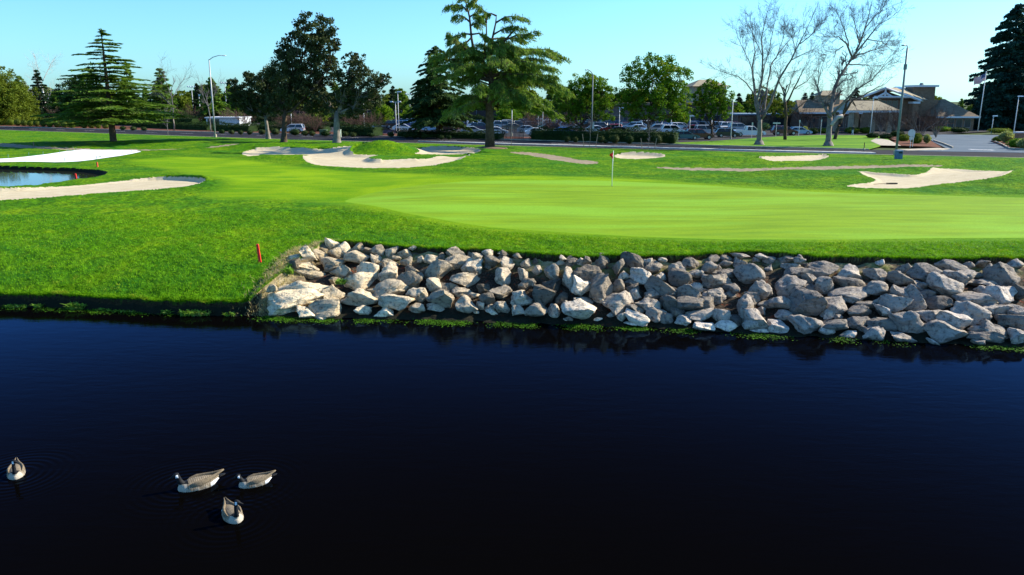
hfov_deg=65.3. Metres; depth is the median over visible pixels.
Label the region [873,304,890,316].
boulder
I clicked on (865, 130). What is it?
shrub
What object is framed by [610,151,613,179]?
flagstick
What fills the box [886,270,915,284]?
boulder
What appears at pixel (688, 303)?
boulder
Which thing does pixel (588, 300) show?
boulder
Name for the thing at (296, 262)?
stone
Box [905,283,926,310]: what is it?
boulder
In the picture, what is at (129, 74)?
conifer
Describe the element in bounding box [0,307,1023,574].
water
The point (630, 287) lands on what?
stone
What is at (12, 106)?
willow tree
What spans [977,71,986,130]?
flagpole
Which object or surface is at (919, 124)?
crape myrtle
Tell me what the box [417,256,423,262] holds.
boulder
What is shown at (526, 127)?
parked car
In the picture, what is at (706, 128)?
parked car
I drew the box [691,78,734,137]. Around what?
camphor tree
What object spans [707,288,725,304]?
boulder
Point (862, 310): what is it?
boulder
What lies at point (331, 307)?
boulder
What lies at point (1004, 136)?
shrub
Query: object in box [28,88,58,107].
leafy tree
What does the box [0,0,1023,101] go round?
sky
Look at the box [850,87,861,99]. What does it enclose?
conifer
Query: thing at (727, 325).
boulder
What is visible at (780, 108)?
round tree
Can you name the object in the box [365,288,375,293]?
boulder
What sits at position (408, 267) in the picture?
boulder
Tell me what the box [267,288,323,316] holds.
boulder
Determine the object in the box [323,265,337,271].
stone
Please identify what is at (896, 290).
boulder
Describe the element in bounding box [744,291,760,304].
boulder
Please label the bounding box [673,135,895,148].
lawn
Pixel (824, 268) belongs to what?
boulder
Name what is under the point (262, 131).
round shrub
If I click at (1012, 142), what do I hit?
shrub
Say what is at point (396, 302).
boulder
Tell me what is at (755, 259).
boulder
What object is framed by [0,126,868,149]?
kerb
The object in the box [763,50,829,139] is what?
bare tree
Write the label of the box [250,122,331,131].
hedge
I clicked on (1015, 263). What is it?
boulder
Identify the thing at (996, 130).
shrub
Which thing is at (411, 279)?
boulder
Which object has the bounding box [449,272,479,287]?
boulder
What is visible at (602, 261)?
boulder
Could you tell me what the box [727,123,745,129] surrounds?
parked car
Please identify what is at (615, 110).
office building
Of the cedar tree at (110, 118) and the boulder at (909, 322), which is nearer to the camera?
the boulder at (909, 322)
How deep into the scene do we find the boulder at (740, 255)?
29.16 m
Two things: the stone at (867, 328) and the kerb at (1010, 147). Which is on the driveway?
the kerb at (1010, 147)
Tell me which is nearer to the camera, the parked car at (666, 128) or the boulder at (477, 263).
the boulder at (477, 263)
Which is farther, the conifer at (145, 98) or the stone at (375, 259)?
the conifer at (145, 98)
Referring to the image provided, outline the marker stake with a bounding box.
[256,244,261,262]
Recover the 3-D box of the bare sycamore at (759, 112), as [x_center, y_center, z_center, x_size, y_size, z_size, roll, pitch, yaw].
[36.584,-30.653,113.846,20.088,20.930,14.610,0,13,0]
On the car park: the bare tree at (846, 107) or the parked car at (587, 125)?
the parked car at (587, 125)
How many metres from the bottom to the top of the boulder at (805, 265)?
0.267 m
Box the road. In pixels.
[0,127,1023,156]
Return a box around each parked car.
[280,124,305,131]
[371,126,395,133]
[385,120,397,127]
[392,124,412,130]
[397,120,410,125]
[422,126,435,130]
[440,126,458,130]
[460,126,483,132]
[471,122,485,128]
[494,121,507,126]
[494,127,508,132]
[503,123,519,129]
[507,121,522,125]
[518,125,533,132]
[524,127,540,134]
[538,122,558,128]
[582,121,595,127]
[594,122,606,127]
[599,120,613,123]
[599,124,621,130]
[608,126,633,131]
[614,120,626,123]
[622,122,642,127]
[630,124,645,130]
[643,124,666,131]
[660,125,684,131]
[669,122,687,128]
[675,131,699,139]
[685,129,713,139]
[694,125,716,132]
[699,121,713,124]
[712,121,727,127]
[714,128,739,136]
[721,122,732,125]
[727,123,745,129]
[734,126,765,136]
[770,126,797,134]
[790,127,812,134]
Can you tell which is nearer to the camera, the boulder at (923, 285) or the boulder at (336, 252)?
the boulder at (923, 285)
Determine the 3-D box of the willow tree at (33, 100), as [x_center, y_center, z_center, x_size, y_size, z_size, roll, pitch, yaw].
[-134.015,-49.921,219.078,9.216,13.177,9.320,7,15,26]
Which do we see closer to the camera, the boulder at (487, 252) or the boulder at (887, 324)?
the boulder at (887, 324)
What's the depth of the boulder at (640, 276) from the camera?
27.75 m
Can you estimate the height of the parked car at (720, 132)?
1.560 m
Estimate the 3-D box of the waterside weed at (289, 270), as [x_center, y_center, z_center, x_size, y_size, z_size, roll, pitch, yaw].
[-8.188,-0.582,29.092,0.538,0.270,0.560,-12,18,-42]
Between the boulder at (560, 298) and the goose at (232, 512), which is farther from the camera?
the boulder at (560, 298)
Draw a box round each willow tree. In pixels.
[0,65,35,124]
[15,81,40,119]
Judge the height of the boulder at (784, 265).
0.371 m
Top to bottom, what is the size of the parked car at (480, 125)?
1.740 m
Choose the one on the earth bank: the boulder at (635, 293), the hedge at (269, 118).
the boulder at (635, 293)
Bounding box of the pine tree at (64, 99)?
[48,76,99,126]
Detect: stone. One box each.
[289,257,300,268]
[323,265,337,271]
[370,254,381,262]
[436,283,450,292]
[465,266,481,274]
[499,250,506,255]
[532,265,541,274]
[564,316,572,320]
[577,258,584,265]
[625,283,639,292]
[668,292,676,296]
[690,282,702,291]
[725,290,735,298]
[742,320,758,328]
[764,264,772,270]
[863,325,872,332]
[914,280,924,289]
[967,325,982,330]
[970,339,985,345]
[972,285,985,292]
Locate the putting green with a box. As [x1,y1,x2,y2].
[345,180,1023,239]
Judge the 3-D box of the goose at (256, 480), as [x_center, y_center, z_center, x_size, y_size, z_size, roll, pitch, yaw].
[-4.947,3.701,15.379,0.835,0.380,0.326,-7,15,-27]
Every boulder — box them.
[266,284,277,292]
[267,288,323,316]
[277,281,328,291]
[287,254,313,261]
[292,266,325,278]
[296,305,314,318]
[298,262,319,269]
[299,245,316,259]
[307,297,341,318]
[310,247,328,260]
[318,256,345,267]
[319,244,327,251]
[321,284,345,298]
[324,238,339,249]
[327,247,342,258]
[329,265,352,277]
[329,277,341,285]
[338,241,350,254]
[340,288,377,305]
[343,250,369,263]
[344,272,377,289]
[351,243,363,250]
[353,305,371,314]
[356,262,378,274]
[361,247,372,253]
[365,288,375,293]
[371,244,384,255]
[374,278,408,298]
[374,307,393,316]
[378,259,399,269]
[378,262,397,281]
[378,294,414,310]
[384,246,398,257]
[392,255,400,260]
[397,249,411,257]
[397,271,423,289]
[400,256,412,265]
[405,264,419,272]
[405,287,427,302]
[408,303,424,312]
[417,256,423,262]
[423,254,437,263]
[423,259,453,278]
[426,277,441,291]
[426,289,454,307]
[426,303,444,311]
[438,252,444,259]
[445,246,465,255]
[445,254,470,268]
[447,282,458,290]
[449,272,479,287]
[451,286,471,296]
[455,294,477,312]
[461,258,482,271]
[467,292,479,298]
[471,252,482,259]
[476,284,489,293]
[476,301,483,309]
[479,292,494,304]
[482,249,492,255]
[484,255,500,266]
[484,304,494,309]
[485,308,496,313]
[489,284,511,299]
[493,304,508,312]
[494,301,509,312]
[495,267,510,285]
[500,256,514,269]
[510,290,534,305]
[511,304,524,315]
[513,253,521,258]
[518,268,528,280]
[518,278,535,290]
[520,258,530,267]
[524,302,548,316]
[532,258,538,264]
[532,283,556,305]
[542,278,561,291]
[544,263,558,279]
[548,303,560,317]
[555,260,564,264]
[555,292,567,306]
[559,255,565,260]
[561,298,596,318]
[562,266,572,292]
[565,255,577,266]
[571,275,591,295]
[572,264,601,281]
[573,297,592,303]
[582,256,591,263]
[589,272,613,300]
[595,253,609,269]
[601,290,633,315]
[612,259,624,274]
[613,279,624,292]
[617,312,625,321]
[618,271,628,279]
[620,251,645,268]
[624,279,636,285]
[624,321,636,325]
[625,304,644,312]
[625,308,649,326]
[629,267,650,284]
[629,288,640,298]
[633,297,659,312]
[643,258,652,263]
[643,289,659,298]
[644,260,662,272]
[644,275,676,295]
[645,307,666,322]
[656,272,665,280]
[658,257,667,261]
[660,295,676,312]
[660,312,673,323]
[668,262,685,270]
[668,268,692,286]
[669,306,684,316]
[674,314,692,325]
[676,284,701,297]
[676,296,704,309]
[682,257,698,267]
[685,307,713,321]
[689,270,704,277]
[693,322,714,331]
[698,296,714,309]
[701,261,717,274]
[701,274,731,287]
[705,254,719,262]
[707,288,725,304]
[711,308,730,321]
[712,269,734,276]
[714,320,737,331]
[718,260,732,266]
[720,254,732,261]
[722,283,739,293]
[730,253,749,258]
[730,314,741,326]
[732,256,747,267]
[732,263,765,283]
[736,294,753,320]
[741,307,768,328]
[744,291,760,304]
[748,279,772,299]
[750,328,768,332]
[752,257,760,262]
[755,253,767,258]
[757,296,791,308]
[757,306,765,315]
[762,256,775,263]
[767,319,788,333]
[774,274,806,297]
[774,309,790,319]
[777,256,793,262]
[780,263,800,268]
[782,266,814,278]
[786,314,823,334]
[789,286,827,315]
[793,257,805,262]
[800,273,816,284]
[801,263,808,267]
[803,283,817,291]
[808,261,838,277]
[814,276,833,294]
[818,319,848,330]
[818,324,835,334]
[820,296,847,316]
[823,309,834,319]
[827,286,869,303]
[832,276,865,286]
[834,313,842,318]
[837,264,861,278]
[838,330,856,337]
[846,304,871,316]
[846,316,870,327]
[855,301,876,308]
[856,325,865,331]
[862,325,885,340]
[863,268,886,281]
[865,281,888,295]
[866,317,896,330]
[873,294,913,313]
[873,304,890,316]
[875,259,884,265]
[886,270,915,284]
[888,284,909,297]
[888,311,924,332]
[890,331,917,342]
[895,263,911,272]
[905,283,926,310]
[906,263,943,281]
[915,310,941,321]
[917,282,928,289]
[919,288,935,299]
[923,319,968,343]
[925,295,953,309]
[926,271,963,298]
[926,337,939,344]
[934,259,970,270]
[936,310,972,329]
[943,269,975,286]
[950,301,992,325]
[951,291,998,306]
[963,262,974,268]
[966,330,1005,342]
[968,279,998,285]
[974,260,990,267]
[975,272,982,277]
[979,318,1008,338]
[981,285,1017,304]
[982,262,1020,286]
[983,303,1012,314]
[994,314,1023,329]
[1006,304,1023,314]
[1007,258,1023,267]
[1007,327,1023,343]
[1013,283,1023,299]
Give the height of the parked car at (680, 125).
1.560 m
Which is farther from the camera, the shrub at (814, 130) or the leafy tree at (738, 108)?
the leafy tree at (738, 108)
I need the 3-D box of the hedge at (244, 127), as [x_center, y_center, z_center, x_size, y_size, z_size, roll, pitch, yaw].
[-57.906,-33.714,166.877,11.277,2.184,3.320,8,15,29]
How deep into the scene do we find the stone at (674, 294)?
27.08 m
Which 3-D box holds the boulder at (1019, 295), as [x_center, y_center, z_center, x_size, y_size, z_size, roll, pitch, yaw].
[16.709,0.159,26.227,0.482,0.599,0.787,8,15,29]
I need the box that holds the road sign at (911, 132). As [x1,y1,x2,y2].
[908,129,914,144]
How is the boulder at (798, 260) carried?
on the boulder at (784, 265)
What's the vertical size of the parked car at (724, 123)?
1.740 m
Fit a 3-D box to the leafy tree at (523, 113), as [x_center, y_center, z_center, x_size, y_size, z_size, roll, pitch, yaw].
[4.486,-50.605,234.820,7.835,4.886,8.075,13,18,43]
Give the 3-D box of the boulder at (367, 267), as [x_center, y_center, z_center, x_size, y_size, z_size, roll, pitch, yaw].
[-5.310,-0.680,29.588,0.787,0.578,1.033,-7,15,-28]
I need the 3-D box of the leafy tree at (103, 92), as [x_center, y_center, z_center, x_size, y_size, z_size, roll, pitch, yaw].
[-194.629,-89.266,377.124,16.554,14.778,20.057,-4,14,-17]
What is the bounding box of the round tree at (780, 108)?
[745,85,796,129]
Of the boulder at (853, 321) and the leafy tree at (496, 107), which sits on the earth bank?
the boulder at (853, 321)
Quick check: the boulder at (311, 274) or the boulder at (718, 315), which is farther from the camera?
the boulder at (311, 274)
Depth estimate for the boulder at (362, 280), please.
28.59 m
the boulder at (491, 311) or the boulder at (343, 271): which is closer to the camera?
the boulder at (491, 311)
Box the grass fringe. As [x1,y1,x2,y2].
[0,238,1023,303]
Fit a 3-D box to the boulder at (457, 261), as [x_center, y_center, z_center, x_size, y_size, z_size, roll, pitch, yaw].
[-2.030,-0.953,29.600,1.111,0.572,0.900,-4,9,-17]
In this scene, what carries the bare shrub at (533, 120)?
on the car park
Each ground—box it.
[0,130,1023,308]
[413,102,1018,149]
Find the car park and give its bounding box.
[101,116,1016,143]
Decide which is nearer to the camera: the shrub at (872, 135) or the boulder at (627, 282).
the boulder at (627, 282)
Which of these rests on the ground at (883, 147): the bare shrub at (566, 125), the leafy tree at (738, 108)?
the bare shrub at (566, 125)
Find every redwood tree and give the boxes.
[963,3,1023,130]
[972,85,1007,129]
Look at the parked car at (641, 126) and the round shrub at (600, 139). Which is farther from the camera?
the parked car at (641, 126)
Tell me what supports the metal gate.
on the planting bed at (138, 128)
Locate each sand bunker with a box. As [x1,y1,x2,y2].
[0,150,140,161]
[0,176,204,199]
[242,142,480,167]
[615,151,664,158]
[759,154,828,160]
[847,167,1012,187]
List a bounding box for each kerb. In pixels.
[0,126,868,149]
[19,130,1023,157]
[933,140,953,147]
[991,140,1023,149]
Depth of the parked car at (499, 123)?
184.70 m
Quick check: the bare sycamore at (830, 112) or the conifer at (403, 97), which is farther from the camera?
the conifer at (403, 97)
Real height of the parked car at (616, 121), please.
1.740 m
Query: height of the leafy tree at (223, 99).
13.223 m
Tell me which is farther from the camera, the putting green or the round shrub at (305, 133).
the round shrub at (305, 133)
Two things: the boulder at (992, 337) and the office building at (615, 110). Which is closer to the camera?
the boulder at (992, 337)
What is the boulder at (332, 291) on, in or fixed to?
on the earth bank
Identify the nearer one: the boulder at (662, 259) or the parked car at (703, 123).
the boulder at (662, 259)
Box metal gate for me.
[502,123,523,138]
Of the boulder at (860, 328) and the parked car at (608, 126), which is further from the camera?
the parked car at (608, 126)
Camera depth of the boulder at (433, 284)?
28.15 m
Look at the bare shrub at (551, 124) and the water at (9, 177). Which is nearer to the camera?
the water at (9, 177)
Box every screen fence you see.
[253,109,394,116]
[401,110,594,117]
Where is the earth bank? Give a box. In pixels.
[0,243,1023,347]
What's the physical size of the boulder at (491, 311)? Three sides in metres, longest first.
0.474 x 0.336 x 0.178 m
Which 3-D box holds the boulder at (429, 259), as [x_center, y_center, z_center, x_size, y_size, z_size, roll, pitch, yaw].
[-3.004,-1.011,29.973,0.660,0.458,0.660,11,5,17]
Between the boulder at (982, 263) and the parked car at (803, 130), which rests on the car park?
the parked car at (803, 130)
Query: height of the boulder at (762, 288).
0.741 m
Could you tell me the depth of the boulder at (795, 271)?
27.93 m
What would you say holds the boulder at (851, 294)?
on the earth bank
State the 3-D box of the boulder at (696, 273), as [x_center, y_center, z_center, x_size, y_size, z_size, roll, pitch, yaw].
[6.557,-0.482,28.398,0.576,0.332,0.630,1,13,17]
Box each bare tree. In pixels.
[146,51,195,130]
[194,72,226,130]
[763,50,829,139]
[833,72,896,138]
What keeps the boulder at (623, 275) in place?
on the earth bank
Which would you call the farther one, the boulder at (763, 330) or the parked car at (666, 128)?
the parked car at (666, 128)
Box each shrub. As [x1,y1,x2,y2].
[6,118,14,124]
[14,118,20,125]
[20,119,26,125]
[32,121,38,125]
[39,121,46,126]
[179,106,204,120]
[218,106,239,116]
[229,109,261,124]
[258,129,265,134]
[270,128,279,134]
[272,112,300,126]
[287,108,315,129]
[289,128,299,134]
[296,113,331,131]
[301,130,308,135]
[320,130,330,136]
[340,113,366,126]
[355,109,390,126]
[387,131,393,136]
[512,109,544,127]
[534,108,566,128]
[554,111,581,127]
[563,136,569,141]
[597,136,604,142]
[608,134,619,142]
[624,134,634,143]
[652,134,662,143]
[667,132,676,143]
[762,123,770,130]
[808,127,817,133]
[818,128,825,132]
[844,127,860,132]
[860,127,871,132]
[866,133,879,137]
[879,133,892,138]
[891,130,904,136]
[899,134,908,140]
[910,133,922,143]
[923,134,931,142]
[935,126,950,131]
[949,127,969,132]
[986,128,1012,133]
[997,131,1014,141]
[1005,138,1020,146]
[1015,138,1023,147]
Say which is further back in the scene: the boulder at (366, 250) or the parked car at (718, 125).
the parked car at (718, 125)
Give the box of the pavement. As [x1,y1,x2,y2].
[899,148,948,150]
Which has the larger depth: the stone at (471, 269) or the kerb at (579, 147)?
the kerb at (579, 147)
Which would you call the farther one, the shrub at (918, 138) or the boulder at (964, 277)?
the shrub at (918, 138)
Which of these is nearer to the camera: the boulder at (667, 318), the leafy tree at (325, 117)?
the boulder at (667, 318)
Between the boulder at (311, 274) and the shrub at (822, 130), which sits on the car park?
the shrub at (822, 130)
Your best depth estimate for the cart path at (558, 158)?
73.14 m
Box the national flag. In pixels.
[974,74,985,84]
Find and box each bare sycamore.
[19,49,63,102]
[700,0,839,144]
[804,0,913,145]
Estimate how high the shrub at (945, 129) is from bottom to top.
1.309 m
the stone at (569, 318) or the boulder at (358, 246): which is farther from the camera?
the boulder at (358, 246)
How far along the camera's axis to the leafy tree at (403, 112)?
218.82 m
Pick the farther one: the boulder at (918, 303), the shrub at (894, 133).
the shrub at (894, 133)
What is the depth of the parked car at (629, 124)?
176.04 m
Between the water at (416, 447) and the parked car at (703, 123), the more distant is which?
the parked car at (703, 123)
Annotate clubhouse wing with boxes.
[782,90,862,129]
[924,99,980,130]
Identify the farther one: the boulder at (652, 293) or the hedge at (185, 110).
the hedge at (185, 110)
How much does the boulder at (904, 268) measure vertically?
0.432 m
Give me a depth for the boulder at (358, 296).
27.60 m
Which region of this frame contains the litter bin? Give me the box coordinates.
[894,150,903,158]
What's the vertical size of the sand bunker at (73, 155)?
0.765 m
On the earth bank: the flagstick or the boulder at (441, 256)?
the boulder at (441, 256)
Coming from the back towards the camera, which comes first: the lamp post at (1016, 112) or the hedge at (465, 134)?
the lamp post at (1016, 112)
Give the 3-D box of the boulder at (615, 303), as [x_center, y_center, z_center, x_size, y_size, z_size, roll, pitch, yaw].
[3.539,0.536,26.999,1.264,0.939,1.031,-11,17,-40]
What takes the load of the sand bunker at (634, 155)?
on the ground at (234, 177)
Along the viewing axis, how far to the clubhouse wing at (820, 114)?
175.71 m
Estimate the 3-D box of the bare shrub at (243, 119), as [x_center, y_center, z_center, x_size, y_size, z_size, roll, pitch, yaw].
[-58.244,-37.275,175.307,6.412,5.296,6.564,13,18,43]
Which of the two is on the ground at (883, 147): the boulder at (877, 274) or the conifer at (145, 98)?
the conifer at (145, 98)
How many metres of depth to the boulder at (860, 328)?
25.00 m
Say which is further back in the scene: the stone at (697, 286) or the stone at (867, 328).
the stone at (697, 286)
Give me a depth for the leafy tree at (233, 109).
228.03 m
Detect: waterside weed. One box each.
[4,304,26,308]
[32,303,42,307]
[63,301,86,309]
[95,308,110,310]
[111,309,135,312]
[160,309,173,313]
[178,309,209,316]
[222,311,235,316]
[281,267,294,274]
[335,278,345,284]
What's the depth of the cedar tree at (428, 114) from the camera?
136.52 m
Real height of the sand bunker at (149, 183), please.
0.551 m
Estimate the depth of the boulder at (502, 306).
26.91 m
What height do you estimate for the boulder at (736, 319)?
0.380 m
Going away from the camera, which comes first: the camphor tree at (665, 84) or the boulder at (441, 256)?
the boulder at (441, 256)
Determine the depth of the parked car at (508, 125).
176.12 m
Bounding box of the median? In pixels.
[418,141,875,153]
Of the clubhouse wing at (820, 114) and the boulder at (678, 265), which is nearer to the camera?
the boulder at (678, 265)
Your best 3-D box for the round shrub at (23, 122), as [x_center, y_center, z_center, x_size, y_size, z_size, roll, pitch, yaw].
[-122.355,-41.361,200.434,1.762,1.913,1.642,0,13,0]
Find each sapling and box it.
[157,102,176,132]
[582,111,603,147]
[641,122,656,148]
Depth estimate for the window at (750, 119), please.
182.10 m
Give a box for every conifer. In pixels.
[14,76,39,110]
[30,70,52,118]
[48,89,59,107]
[120,62,143,113]
[138,89,152,109]
[146,68,183,121]
[147,77,177,109]
[191,83,204,119]
[195,77,234,123]
[224,79,232,110]
[329,82,338,98]
[386,86,395,107]
[391,88,411,114]
[545,93,554,107]
[550,92,564,109]
[734,93,743,108]
[741,94,755,112]
[772,93,782,106]
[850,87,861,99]
[958,98,965,108]
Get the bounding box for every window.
[740,117,747,125]
[747,117,754,125]
[764,117,769,123]
[769,117,776,127]
[777,117,783,125]
[804,117,811,127]
[812,116,819,127]
[820,116,826,127]
[838,116,843,127]
[845,116,848,127]
[892,100,897,108]
[947,119,953,127]
[955,119,962,126]
[964,119,970,127]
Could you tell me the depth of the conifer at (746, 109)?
296.90 m
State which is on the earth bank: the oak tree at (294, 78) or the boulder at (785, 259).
the boulder at (785, 259)
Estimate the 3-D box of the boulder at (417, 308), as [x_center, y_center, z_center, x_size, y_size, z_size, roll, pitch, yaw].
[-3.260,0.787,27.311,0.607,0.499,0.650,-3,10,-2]
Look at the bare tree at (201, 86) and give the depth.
163.42 m
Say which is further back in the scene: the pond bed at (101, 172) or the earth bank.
the pond bed at (101, 172)
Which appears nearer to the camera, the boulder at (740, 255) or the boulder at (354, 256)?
the boulder at (740, 255)
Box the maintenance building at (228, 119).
[204,116,250,124]
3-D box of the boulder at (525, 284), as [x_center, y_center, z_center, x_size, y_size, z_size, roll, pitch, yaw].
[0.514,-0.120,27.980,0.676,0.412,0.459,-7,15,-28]
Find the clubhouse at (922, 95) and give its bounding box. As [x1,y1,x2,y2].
[843,83,938,129]
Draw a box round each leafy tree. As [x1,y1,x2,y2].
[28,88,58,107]
[95,83,114,103]
[172,90,193,110]
[183,84,222,100]
[221,88,233,111]
[224,85,241,115]
[305,108,330,121]
[372,103,394,121]
[381,89,409,106]
[397,109,416,115]
[479,94,500,109]
[494,107,522,120]
[511,85,538,109]
[518,109,537,116]
[605,93,627,102]
[666,108,691,123]
[733,102,745,112]
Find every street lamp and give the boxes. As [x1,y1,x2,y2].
[208,55,225,136]
[585,69,592,132]
[893,44,907,154]
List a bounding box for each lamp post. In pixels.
[730,105,732,139]
[869,97,877,132]
[1013,96,1023,133]
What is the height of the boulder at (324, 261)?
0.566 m
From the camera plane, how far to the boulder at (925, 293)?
26.47 m
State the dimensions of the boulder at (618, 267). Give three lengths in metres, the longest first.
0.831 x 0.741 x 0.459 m
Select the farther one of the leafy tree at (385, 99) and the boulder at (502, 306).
the leafy tree at (385, 99)
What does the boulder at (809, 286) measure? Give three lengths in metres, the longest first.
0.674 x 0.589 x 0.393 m
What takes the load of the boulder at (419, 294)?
on the earth bank
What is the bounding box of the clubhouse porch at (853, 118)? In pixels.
[832,101,898,132]
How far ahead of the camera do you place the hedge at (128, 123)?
210.24 m
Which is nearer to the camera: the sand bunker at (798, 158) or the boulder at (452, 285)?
the boulder at (452, 285)
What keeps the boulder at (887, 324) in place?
on the earth bank
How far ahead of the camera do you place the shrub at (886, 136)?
134.36 m
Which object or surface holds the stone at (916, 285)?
on the earth bank
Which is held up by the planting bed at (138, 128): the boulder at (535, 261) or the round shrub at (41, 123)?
the round shrub at (41, 123)
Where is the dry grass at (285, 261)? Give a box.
[240,234,333,316]
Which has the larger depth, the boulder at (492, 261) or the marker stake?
the marker stake
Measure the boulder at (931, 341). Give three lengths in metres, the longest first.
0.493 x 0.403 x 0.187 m
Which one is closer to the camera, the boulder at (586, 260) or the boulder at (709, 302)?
the boulder at (709, 302)
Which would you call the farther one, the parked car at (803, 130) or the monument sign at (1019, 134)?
the parked car at (803, 130)
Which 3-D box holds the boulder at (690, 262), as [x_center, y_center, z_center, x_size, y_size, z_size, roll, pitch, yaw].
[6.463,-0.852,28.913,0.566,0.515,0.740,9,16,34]
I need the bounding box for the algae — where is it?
[0,307,1023,352]
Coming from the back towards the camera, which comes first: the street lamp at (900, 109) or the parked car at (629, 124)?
the parked car at (629, 124)
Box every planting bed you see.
[0,124,647,142]
[891,137,941,147]
[991,141,1018,147]
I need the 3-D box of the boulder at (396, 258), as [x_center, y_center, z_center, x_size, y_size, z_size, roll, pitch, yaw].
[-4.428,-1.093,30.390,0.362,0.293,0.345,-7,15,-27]
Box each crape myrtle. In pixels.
[788,103,821,126]
[866,104,896,132]
[882,106,914,130]
[885,103,952,134]
[912,103,955,136]
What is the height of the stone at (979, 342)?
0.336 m
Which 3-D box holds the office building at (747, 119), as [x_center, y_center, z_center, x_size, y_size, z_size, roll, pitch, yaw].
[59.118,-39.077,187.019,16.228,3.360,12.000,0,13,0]
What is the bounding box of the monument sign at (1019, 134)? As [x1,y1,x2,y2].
[1013,131,1023,138]
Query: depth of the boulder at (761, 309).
26.16 m
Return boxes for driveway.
[923,134,1023,152]
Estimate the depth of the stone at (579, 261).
28.68 m
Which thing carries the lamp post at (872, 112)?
on the car park
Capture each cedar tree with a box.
[28,29,187,141]
[400,46,478,137]
[422,0,575,148]
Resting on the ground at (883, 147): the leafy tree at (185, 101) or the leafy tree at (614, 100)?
the leafy tree at (185, 101)
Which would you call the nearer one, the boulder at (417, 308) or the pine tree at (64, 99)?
the boulder at (417, 308)
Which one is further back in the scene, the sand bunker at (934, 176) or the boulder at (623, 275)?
the sand bunker at (934, 176)
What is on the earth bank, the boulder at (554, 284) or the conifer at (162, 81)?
the boulder at (554, 284)
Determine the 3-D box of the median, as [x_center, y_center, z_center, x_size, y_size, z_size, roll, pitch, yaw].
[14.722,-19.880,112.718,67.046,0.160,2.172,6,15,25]
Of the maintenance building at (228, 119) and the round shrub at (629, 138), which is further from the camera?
the maintenance building at (228, 119)
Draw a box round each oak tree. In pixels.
[227,63,299,138]
[261,10,343,141]
[316,51,391,142]
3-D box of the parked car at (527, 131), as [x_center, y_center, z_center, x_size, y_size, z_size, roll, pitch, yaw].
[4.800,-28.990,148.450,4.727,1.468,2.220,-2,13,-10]
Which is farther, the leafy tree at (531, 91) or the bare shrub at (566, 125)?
the leafy tree at (531, 91)
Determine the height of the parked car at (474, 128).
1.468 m
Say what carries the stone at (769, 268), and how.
on the earth bank
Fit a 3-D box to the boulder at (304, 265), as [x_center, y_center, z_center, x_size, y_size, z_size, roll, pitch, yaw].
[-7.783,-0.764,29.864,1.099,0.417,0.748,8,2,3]
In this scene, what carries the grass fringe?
on the ground at (234, 177)
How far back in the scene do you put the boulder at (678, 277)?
27.64 m
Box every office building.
[597,103,736,122]
[683,80,727,102]
[726,113,791,128]
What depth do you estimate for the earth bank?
27.51 m
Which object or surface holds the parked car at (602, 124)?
on the car park
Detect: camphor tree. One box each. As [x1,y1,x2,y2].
[554,71,617,125]
[613,52,693,131]
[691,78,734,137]
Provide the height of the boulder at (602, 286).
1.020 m
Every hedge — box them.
[90,118,143,124]
[105,108,192,120]
[131,120,215,129]
[168,112,198,123]
[211,121,258,131]
[231,112,391,122]
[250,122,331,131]
[260,120,385,126]
[339,121,383,135]
[392,114,596,123]
[396,128,504,138]
[529,124,679,142]
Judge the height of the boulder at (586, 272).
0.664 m
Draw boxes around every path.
[0,143,941,171]
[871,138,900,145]
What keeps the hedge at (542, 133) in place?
on the planting bed at (138, 128)
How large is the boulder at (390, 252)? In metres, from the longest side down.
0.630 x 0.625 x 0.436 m
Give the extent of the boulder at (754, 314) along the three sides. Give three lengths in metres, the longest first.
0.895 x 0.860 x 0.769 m
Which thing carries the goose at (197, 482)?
on the water at (416, 447)
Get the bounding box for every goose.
[7,458,25,479]
[169,469,224,491]
[222,497,243,523]
[232,470,276,488]
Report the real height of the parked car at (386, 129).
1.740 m
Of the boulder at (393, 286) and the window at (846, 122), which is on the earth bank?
the boulder at (393, 286)
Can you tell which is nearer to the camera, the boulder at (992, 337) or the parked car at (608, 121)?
the boulder at (992, 337)
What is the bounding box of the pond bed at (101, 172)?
[0,165,106,184]
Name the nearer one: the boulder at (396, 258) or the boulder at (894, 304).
the boulder at (894, 304)
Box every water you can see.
[0,169,100,185]
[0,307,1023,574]
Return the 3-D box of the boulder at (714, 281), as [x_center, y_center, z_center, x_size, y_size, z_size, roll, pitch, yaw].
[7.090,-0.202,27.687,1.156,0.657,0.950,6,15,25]
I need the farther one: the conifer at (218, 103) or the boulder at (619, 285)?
the conifer at (218, 103)
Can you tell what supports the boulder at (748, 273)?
on the earth bank
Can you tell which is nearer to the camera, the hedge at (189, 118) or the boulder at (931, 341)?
the boulder at (931, 341)
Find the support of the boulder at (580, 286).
on the earth bank
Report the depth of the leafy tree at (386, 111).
203.93 m

